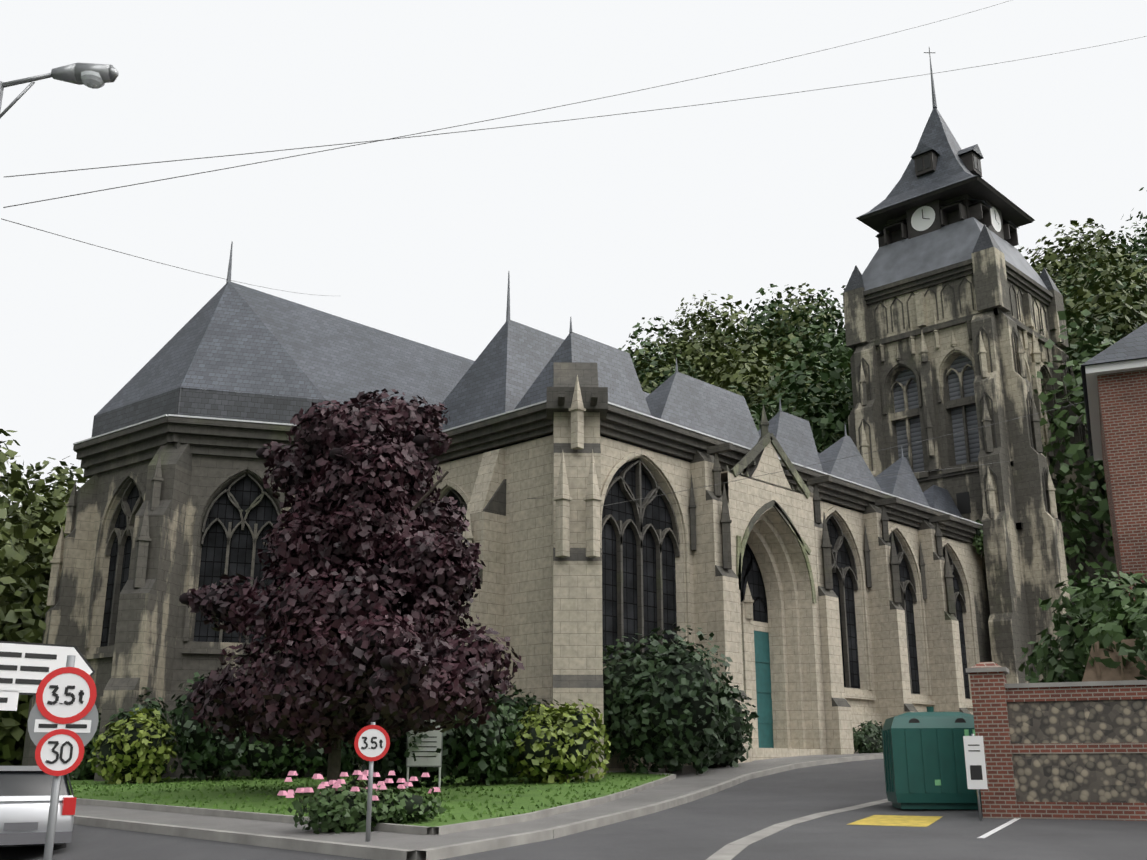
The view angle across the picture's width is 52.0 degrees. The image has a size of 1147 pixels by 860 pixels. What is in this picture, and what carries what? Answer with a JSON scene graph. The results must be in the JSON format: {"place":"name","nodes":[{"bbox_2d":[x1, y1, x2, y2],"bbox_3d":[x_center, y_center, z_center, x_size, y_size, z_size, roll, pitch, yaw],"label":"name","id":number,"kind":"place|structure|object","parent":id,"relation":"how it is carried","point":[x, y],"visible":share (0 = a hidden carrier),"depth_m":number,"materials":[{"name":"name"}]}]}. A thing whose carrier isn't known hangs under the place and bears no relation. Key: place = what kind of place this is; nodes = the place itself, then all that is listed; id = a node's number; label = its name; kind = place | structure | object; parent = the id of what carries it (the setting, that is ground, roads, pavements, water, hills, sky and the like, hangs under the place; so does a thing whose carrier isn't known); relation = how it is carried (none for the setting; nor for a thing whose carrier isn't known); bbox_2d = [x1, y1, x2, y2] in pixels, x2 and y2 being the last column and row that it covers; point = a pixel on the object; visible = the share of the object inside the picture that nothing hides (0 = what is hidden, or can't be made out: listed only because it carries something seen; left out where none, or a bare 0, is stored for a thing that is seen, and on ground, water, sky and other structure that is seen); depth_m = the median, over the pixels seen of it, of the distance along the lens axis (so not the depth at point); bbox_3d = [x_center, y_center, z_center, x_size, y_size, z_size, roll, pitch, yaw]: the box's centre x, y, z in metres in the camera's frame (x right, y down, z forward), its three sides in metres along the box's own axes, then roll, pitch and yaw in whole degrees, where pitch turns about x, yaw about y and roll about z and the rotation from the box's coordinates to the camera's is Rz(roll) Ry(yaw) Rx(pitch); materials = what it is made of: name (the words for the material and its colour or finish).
{"place":"outdoors","nodes":[
{"label":"outdoors","id":0,"kind":"place"},
{"bbox_2d":[0,641,94,694],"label":"direction sign","id":1,"kind":"object","parent":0,"point":[84,659],"visible":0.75,"depth_m":12.15,"materials":[{"name":"white metal"}]},
{"bbox_2d":[28,703,442,766],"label":"sign backs","id":2,"kind":"object","parent":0,"point":[37,737],"visible":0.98,"depth_m":10.46,"materials":[{"name":"grey metal"}]},
{"bbox_2d":[67,771,669,826],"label":"lawn","id":3,"kind":"structure","parent":0,"point":[458,811],"depth_m":27.47,"materials":[{"name":"green plant"}]},
{"bbox_2d":[87,707,176,783],"bbox_3d":[-12.649,9.286,33.965,2.253,2.542,2.573,-15,-22,41],"label":"yellow shrub","id":4,"kind":"object","parent":3,"relation":"on","point":[142,752],"depth_m":33.46,"materials":[{"name":"plant"}]},
{"bbox_2d":[102,687,172,780],"bbox_3d":[-13.329,9.526,36.114,2.658,3.213,2.507,-15,-22,41],"label":"green shrub","id":5,"kind":"object","parent":3,"relation":"on","point":[157,706],"depth_m":35.91,"materials":[{"name":"green plant"}]},
{"bbox_2d":[165,672,249,780],"bbox_3d":[-11.042,9.070,35.444,2.990,3.527,3.027,-15,-22,41],"label":"green shrub","id":6,"kind":"object","parent":3,"relation":"on","point":[209,751],"depth_m":34.66,"materials":[{"name":"green plant"}]},
{"bbox_2d":[236,728,326,778],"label":"green shrub","id":7,"kind":"object","parent":3,"relation":"on","point":[296,760],"depth_m":35.57,"materials":[{"name":"green plant"}]},
{"bbox_2d":[313,732,363,776],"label":"green shrub","id":8,"kind":"object","parent":3,"relation":"on","point":[345,762],"depth_m":36.64,"materials":[{"name":"green plant"}]},
{"bbox_2d":[179,388,524,793],"bbox_3d":[-5.101,3.938,28.314,10.010,10.274,6.559,-15,-22,41],"label":"plum tree","id":9,"kind":"object","parent":3,"relation":"on","point":[389,503],"depth_m":26.99,"materials":[{"name":"purple plant"}]},
{"bbox_2d":[277,770,445,833],"bbox_3d":[-3.477,6.109,19.030,1.978,1.169,3.183,-15,-22,41],"label":"rose bush","id":10,"kind":"object","parent":3,"relation":"on","point":[319,805],"depth_m":18.62,"materials":[{"name":"green plant"}]},
{"bbox_2d":[449,698,530,785],"bbox_3d":[-2.537,8.403,31.225,2.815,2.580,2.553,-15,-22,41],"label":"green shrub","id":11,"kind":"object","parent":3,"relation":"on","point":[463,759],"depth_m":30.56,"materials":[{"name":"green plant"}]},
{"bbox_2d":[485,684,548,777],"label":"green shrub","id":12,"kind":"object","parent":3,"relation":"on","point":[520,701],"depth_m":34.55,"materials":[{"name":"green plant"}]},
{"bbox_2d":[507,699,610,783],"bbox_3d":[-0.573,8.583,31.806,3.178,2.636,3.284,-15,-22,41],"label":"yellow shrub","id":13,"kind":"object","parent":3,"relation":"on","point":[558,716],"depth_m":31.11,"materials":[{"name":"plant"}]},
{"bbox_2d":[75,752,882,849],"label":"pavement","id":14,"kind":"structure","parent":0,"point":[687,780],"depth_m":21.32,"materials":[{"name":"grey concrete"}]},
{"bbox_2d":[72,770,675,834],"bbox_3d":[-11.220,10.965,36.310,39.616,1.047,15.813,-15,-22,41],"label":"lawn edging","id":15,"kind":"object","parent":14,"relation":"on","point":[445,829],"visible":0.31,"depth_m":21.53,"materials":[{"name":"grey concrete"}]},
{"bbox_2d":[603,621,740,774],"bbox_3d":[2.702,8.165,35.262,5.309,4.761,4.286,-15,-22,41],"label":"shrub","id":16,"kind":"object","parent":14,"relation":"on","point":[707,743],"depth_m":34.02,"materials":[{"name":"green plant"}]},
{"bbox_2d":[853,720,883,752],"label":"shrub","id":17,"kind":"object","parent":14,"relation":"on","point":[865,729],"depth_m":44.37,"materials":[{"name":"green plant"}]},
{"bbox_2d":[0,643,987,788],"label":"sign faces","id":18,"kind":"object","parent":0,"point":[10,691],"visible":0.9,"depth_m":11.94,"materials":[{"name":"white metal"}]},
{"bbox_2d":[35,667,389,775],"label":"red sign rings","id":19,"kind":"object","parent":18,"relation":"attached to","point":[49,716],"visible":1,"depth_m":10.44,"materials":[{"name":"red metal"}]},
{"bbox_2d":[0,651,982,779],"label":"sign lettering","id":20,"kind":"object","parent":18,"relation":"on","point":[976,772],"visible":0.98,"depth_m":11.87},
{"bbox_2d":[0,759,1146,859],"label":"ground","id":21,"kind":"structure","parent":0,"point":[705,827],"depth_m":18.82,"materials":[{"name":"grey asphalt"}]},
{"bbox_2d":[0,766,73,846],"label":"silver car","id":22,"kind":"object","parent":21,"relation":"on","point":[15,809],"depth_m":19.46,"materials":[{"name":"silver metal"}]},
{"bbox_2d":[0,822,71,844],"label":"silver car trim","id":23,"kind":"structure","parent":22,"relation":"attached to","point":[28,838],"depth_m":19.13,"materials":[{"name":"silver metal"}]},
{"bbox_2d":[43,843,66,849],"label":"silver car tyres","id":24,"kind":"object","parent":22,"relation":"attached to","point":[61,846],"visible":0.02,"depth_m":19.83,"materials":[{"name":"rubber"}]},
{"bbox_2d":[62,797,76,814],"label":"silver car lights","id":25,"kind":"object","parent":22,"relation":"attached to","point":[68,805],"visible":0.79,"depth_m":19.62},
{"bbox_2d":[0,63,118,117],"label":"street lamp","id":26,"kind":"object","parent":21,"relation":"on","point":[71,73],"visible":0.96,"depth_m":15.93,"materials":[{"name":"grey metal"}]},
{"bbox_2d":[81,71,104,88],"bbox_3d":[-6.533,-4.727,15.977,0.340,0.140,0.340,-15,-22,41],"label":"street lamp lens","id":27,"kind":"object","parent":26,"relation":"attached to","point":[90,77],"visible":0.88,"depth_m":15.88,"materials":[{"name":"clear glass"}]},
{"bbox_2d":[66,707,101,779],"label":"green shrub","id":28,"kind":"object","parent":21,"relation":"on","point":[81,770],"depth_m":36.25,"materials":[{"name":"green plant"}]},
{"bbox_2d":[22,453,327,780],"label":"choir walls","id":29,"kind":"structure","parent":21,"relation":"on","point":[156,649],"depth_m":39.05,"materials":[{"name":"stone"}]},
{"bbox_2d":[95,107,1034,528],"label":"roof","id":30,"kind":"structure","parent":29,"relation":"on","point":[231,337],"depth_m":45.09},
{"bbox_2d":[1,0,1145,505],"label":"overhead wires","id":31,"kind":"object","parent":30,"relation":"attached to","point":[491,128],"visible":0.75,"depth_m":22.64,"materials":[{"name":"grey"}]},
{"bbox_2d":[91,224,1060,437],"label":"church roof band","id":32,"kind":"object","parent":30,"relation":"attached to","point":[225,405],"visible":0.38,"depth_m":41.20,"materials":[{"name":"grey stone"}]},
{"bbox_2d":[226,58,1047,457],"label":"church leadwork","id":33,"kind":"object","parent":30,"relation":"attached to","point":[950,244],"visible":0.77,"depth_m":65.21,"materials":[{"name":"grey metal"}]},
{"bbox_2d":[857,151,1033,246],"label":"belfry","id":34,"kind":"object","parent":30,"relation":"on","point":[977,188],"visible":0.56,"depth_m":66.63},
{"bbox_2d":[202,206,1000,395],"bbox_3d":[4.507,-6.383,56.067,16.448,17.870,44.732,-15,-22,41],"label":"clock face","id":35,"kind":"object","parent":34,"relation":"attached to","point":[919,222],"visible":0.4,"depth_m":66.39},
{"bbox_2d":[348,709,465,787],"bbox_3d":[-4.355,8.401,30.923,3.302,2.843,3.485,-15,-22,41],"label":"green shrub","id":36,"kind":"object","parent":21,"relation":"on","point":[401,769],"depth_m":30.00,"materials":[{"name":"green plant"}]},
{"bbox_2d":[73,754,883,859],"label":"kerb","id":37,"kind":"structure","parent":21,"relation":"on","point":[373,852],"depth_m":18.53,"materials":[{"name":"grey concrete"}]},
{"bbox_2d":[43,655,981,859],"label":"sign posts","id":38,"kind":"object","parent":21,"relation":"on","point":[52,816],"visible":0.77,"depth_m":10.32,"materials":[{"name":"grey metal"}]},
{"bbox_2d":[0,218,1146,765],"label":"trees","id":39,"kind":"object","parent":21,"relation":"on","point":[30,526],"visible":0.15,"depth_m":76.48,"materials":[{"name":"green plant"}]},
{"bbox_2d":[19,187,1146,722],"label":"woodland","id":40,"kind":"object","parent":21,"relation":"on","point":[838,357],"depth_m":70.23,"materials":[{"name":"green plant"}]},
{"bbox_2d":[692,685,758,767],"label":"shrub","id":41,"kind":"object","parent":21,"relation":"on","point":[735,754],"depth_m":36.27,"materials":[{"name":"green plant"}]},
{"bbox_2d":[706,799,890,859],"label":"road gutter","id":42,"kind":"object","parent":21,"relation":"on","point":[727,852],"visible":0.58,"depth_m":19.01,"materials":[{"name":"white paint"}]},
{"bbox_2d":[846,815,942,826],"bbox_3d":[5.837,7.000,21.085,1.360,0.096,2.339,-8,-18,25],"label":"yellow road marking","id":43,"kind":"object","parent":21,"relation":"on","point":[900,820],"visible":1,"depth_m":21.02,"materials":[{"name":"paint"}]},
{"bbox_2d":[882,707,981,808],"bbox_3d":[7.371,6.691,24.070,1.865,2.000,1.525,-2,-16,7],"label":"container","id":44,"kind":"object","parent":21,"relation":"on","point":[924,754],"visible":0.94,"depth_m":23.39,"materials":[{"name":"green plastic"}]},
{"bbox_2d":[909,718,965,722],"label":"container openings","id":45,"kind":"object","parent":44,"relation":"in","point":[958,720],"visible":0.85,"depth_m":23.56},
{"bbox_2d":[935,729,974,784],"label":"stickers","id":46,"kind":"object","parent":44,"relation":"attached to","point":[966,733],"visible":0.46,"depth_m":23.41,"materials":[{"name":"green paper"}]},
{"bbox_2d":[843,247,1117,683],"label":"tower walls","id":47,"kind":"structure","parent":21,"relation":"on","point":[1017,574],"depth_m":61.09,"materials":[{"name":"beige stone"}]},
{"bbox_2d":[893,356,979,471],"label":"tower windows","id":48,"kind":"structure","parent":47,"relation":"in","point":[959,363],"depth_m":62.54,"materials":[{"name":"grey wood"}]},
{"bbox_2d":[978,818,1020,837],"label":"white road lines","id":49,"kind":"object","parent":21,"relation":"on","point":[989,833],"visible":0.82,"depth_m":19.34,"materials":[{"name":"white paint"}]},
{"bbox_2d":[970,662,1146,820],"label":"brick wall","id":50,"kind":"structure","parent":21,"relation":"on","point":[992,695],"depth_m":21.46,"materials":[{"name":"red brick"}]},
{"bbox_2d":[966,667,1146,687],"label":"wall coping","id":51,"kind":"object","parent":50,"relation":"on","point":[1057,684],"visible":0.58,"depth_m":21.59,"materials":[{"name":"grey concrete"}]},
{"bbox_2d":[1007,699,1146,802],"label":"flint wall panel","id":52,"kind":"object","parent":50,"relation":"on","point":[1105,777],"depth_m":21.20,"materials":[{"name":"beige stone"}]},
{"bbox_2d":[1082,639,1146,681],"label":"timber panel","id":53,"kind":"object","parent":50,"relation":"on","point":[1093,672],"visible":0.39,"depth_m":21.97,"materials":[{"name":"brown wood"}]},
{"bbox_2d":[1018,570,1146,682],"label":"hedge tree","id":54,"kind":"object","parent":21,"relation":"on","point":[1124,616],"depth_m":23.59,"materials":[{"name":"green plant"}]},
{"bbox_2d":[1097,369,1146,600],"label":"house walls","id":55,"kind":"structure","parent":21,"relation":"on","point":[1122,396],"depth_m":28.88,"materials":[{"name":"red brick"}]},
{"bbox_2d":[1081,323,1146,455],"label":"house roof","id":56,"kind":"structure","parent":55,"relation":"on","point":[1131,346],"depth_m":29.84,"materials":[{"name":"stone"}]},
{"bbox_2d":[1085,358,1146,460],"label":"house trim","id":57,"kind":"structure","parent":55,"relation":"attached to","point":[1092,372],"depth_m":30.32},
{"bbox_2d":[0,0,1146,517],"label":"sky","id":58,"kind":"structure","parent":0,"point":[606,224],"materials":[{"name":"white"}]},
{"bbox_2d":[358,375,977,778],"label":"church walls","id":59,"kind":"structure","parent":0,"point":[536,603],"depth_m":40.85,"materials":[{"name":"beige stone"}]},
{"bbox_2d":[73,400,982,525],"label":"church gutters","id":60,"kind":"object","parent":59,"relation":"attached to","point":[535,404],"visible":0.15,"depth_m":40.69,"materials":[{"name":"grey metal"}]},
{"bbox_2d":[105,459,966,693],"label":"window tracery","id":61,"kind":"object","parent":59,"relation":"in","point":[639,507],"visible":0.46,"depth_m":40.42,"materials":[{"name":"grey stone"}]},
{"bbox_2d":[100,461,969,698],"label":"church window","id":62,"kind":"structure","parent":61,"relation":"in","point":[245,492],"depth_m":40.12,"materials":[{"name":"black glass"}]},
{"bbox_2d":[31,259,1100,713],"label":"church cornices","id":63,"kind":"object","parent":59,"relation":"attached to","point":[179,441],"visible":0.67,"depth_m":41.28,"materials":[{"name":"grey stone"}]},
{"bbox_2d":[754,630,773,747],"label":"church doors","id":64,"kind":"structure","parent":59,"relation":"in","point":[763,689],"depth_m":43.51,"materials":[{"name":"teal wood"}]},
{"bbox_2d":[723,404,816,602],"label":"molding","id":65,"kind":"structure","parent":59,"relation":"attached to","point":[745,461],"depth_m":44.00,"materials":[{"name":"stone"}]},
{"bbox_2d":[600,436,979,714],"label":"window surround","id":66,"kind":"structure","parent":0,"point":[613,452],"depth_m":48.31,"materials":[{"name":"beige stone"}]},
{"bbox_2d":[973,519,983,556],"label":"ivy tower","id":67,"kind":"structure","parent":0,"point":[977,539],"depth_m":57.11,"materials":[{"name":"green plant"}]},
{"bbox_2d":[916,47,1061,521],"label":"church tower","id":68,"kind":"structure","parent":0,"point":[963,503],"depth_m":62.06,"materials":[{"name":"grey stone"}]}
]}

